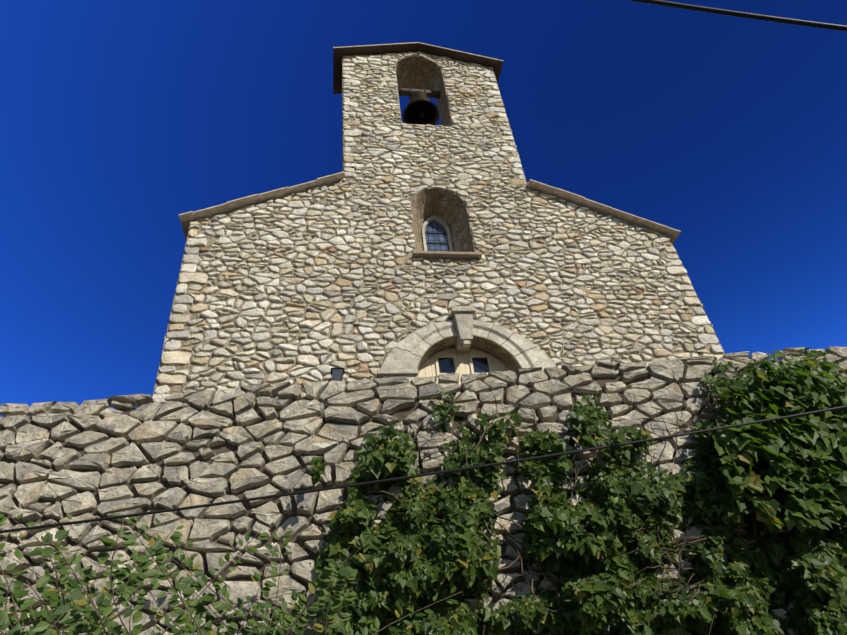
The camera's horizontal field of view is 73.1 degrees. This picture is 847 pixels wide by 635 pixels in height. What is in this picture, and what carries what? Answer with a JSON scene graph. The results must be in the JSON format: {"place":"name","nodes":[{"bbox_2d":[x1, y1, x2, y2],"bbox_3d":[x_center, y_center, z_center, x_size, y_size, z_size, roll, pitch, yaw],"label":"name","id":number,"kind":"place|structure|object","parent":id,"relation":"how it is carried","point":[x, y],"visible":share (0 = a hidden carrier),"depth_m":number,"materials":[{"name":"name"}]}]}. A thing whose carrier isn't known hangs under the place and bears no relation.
{"place":"outdoors","nodes":[
{"label":"outdoors","id":0,"kind":"place"},
{"bbox_2d":[0,0,846,416],"label":"sky","id":1,"kind":"structure","parent":0,"point":[120,119],"materials":[{"name":"blue"}]},
{"bbox_2d":[0,0,846,532],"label":"overhead cables","id":2,"kind":"object","parent":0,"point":[752,16],"visible":1,"depth_m":2.07,"materials":[{"name":"black rubber"}]},
{"label":"ground","id":3,"kind":"structure","parent":0,"visible":0},
{"bbox_2d":[0,512,713,634],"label":"shrub","id":4,"kind":"object","parent":3,"relation":"on","point":[103,598],"depth_m":2.50,"materials":[{"name":"green plant"}]},
{"bbox_2d":[0,359,846,634],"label":"retaining wall","id":5,"kind":"structure","parent":3,"relation":"on","point":[226,447],"depth_m":3.51,"materials":[{"name":"grey stone"}]},
{"bbox_2d":[0,346,846,634],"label":"retaining wall stones","id":6,"kind":"object","parent":5,"relation":"on","point":[340,398],"visible":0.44,"depth_m":3.63,"materials":[{"name":"grey stone"}]},
{"bbox_2d":[287,347,846,634],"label":"ivy","id":7,"kind":"object","parent":6,"relation":"attached to","point":[423,559],"depth_m":3.10,"materials":[{"name":"green plant"}]},
{"bbox_2d":[708,350,846,533],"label":"creeper leaves","id":8,"kind":"object","parent":7,"relation":"attached to","point":[818,459],"visible":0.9,"depth_m":3.34,"materials":[{"name":"green plant"}]},
{"bbox_2d":[152,182,724,404],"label":"chapel body","id":9,"kind":"structure","parent":5,"relation":"on","point":[450,209],"depth_m":8.63,"materials":[{"name":"grey stone"}]},
{"bbox_2d":[179,171,680,243],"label":"roof","id":10,"kind":"structure","parent":9,"relation":"on","point":[186,218],"depth_m":9.69,"materials":[{"name":"stone"}]},
{"bbox_2d":[342,52,528,189],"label":"bell gable","id":11,"kind":"structure","parent":9,"relation":"on","point":[421,73],"depth_m":11.32,"materials":[{"name":"grey stone"}]},
{"bbox_2d":[333,42,502,93],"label":"bell tower roof","id":12,"kind":"structure","parent":11,"relation":"on","point":[339,53],"depth_m":12.59,"materials":[{"name":"brown stone"}]},
{"bbox_2d":[398,84,440,124],"bbox_3d":[-0.107,-4.597,12.231,1.039,0.900,0.773,26,-47,-36],"label":"bell with yoke","id":13,"kind":"object","parent":11,"relation":"hanging from","point":[421,108],"visible":0.9,"depth_m":12.25,"materials":[{"name":"black metal"}]},
{"bbox_2d":[422,215,452,251],"bbox_3d":[0.229,-1.356,9.930,0.500,1.143,0.080,0,-37,-9],"label":"window frame","id":14,"kind":"object","parent":9,"relation":"on","point":[436,219],"visible":0.69,"depth_m":10.03,"materials":[{"name":"beige stone"}]},
{"bbox_2d":[425,232,448,243],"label":"window bars","id":15,"kind":"object","parent":14,"relation":"attached to","point":[437,242],"visible":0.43,"depth_m":9.90,"materials":[{"name":"black metal"}]},
{"bbox_2d":[425,221,449,250],"bbox_3d":[0.231,-1.323,9.915,0.420,1.074,0.001,0,-37,-9],"label":"window pane","id":16,"kind":"structure","parent":14,"relation":"in","point":[433,226],"depth_m":9.97,"materials":[{"name":"blue glass"}]},
{"bbox_2d":[153,51,723,404],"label":"facade stones","id":17,"kind":"object","parent":9,"relation":"on","point":[190,275],"visible":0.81,"depth_m":8.87,"materials":[{"name":"beige stone"}]},
{"bbox_2d":[331,365,343,380],"bbox_3d":[-1.105,0.736,7.335,0.170,0.316,0.220,0,-37,-9],"label":"wall lamp","id":18,"kind":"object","parent":17,"relation":"attached to","point":[337,373],"depth_m":7.25,"materials":[{"name":"grey metal"}]},
{"bbox_2d":[412,251,481,259],"bbox_3d":[0.368,-0.945,9.033,1.100,0.054,0.240,0,-37,-9],"label":"window sill","id":19,"kind":"structure","parent":17,"relation":"on","point":[448,255],"depth_m":8.96,"materials":[{"name":"stone"}]},
{"bbox_2d":[377,306,555,382],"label":"stone arch","id":20,"kind":"structure","parent":9,"relation":"attached to","point":[405,355],"depth_m":8.03,"materials":[{"name":"beige stone"}]},
{"bbox_2d":[417,348,508,384],"bbox_3d":[0.690,1.537,7.567,1.564,2.830,0.056,0,-37,-9],"label":"door","id":21,"kind":"structure","parent":20,"relation":"in","point":[460,363],"depth_m":8.20,"materials":[{"name":"beige wood"}]}
]}

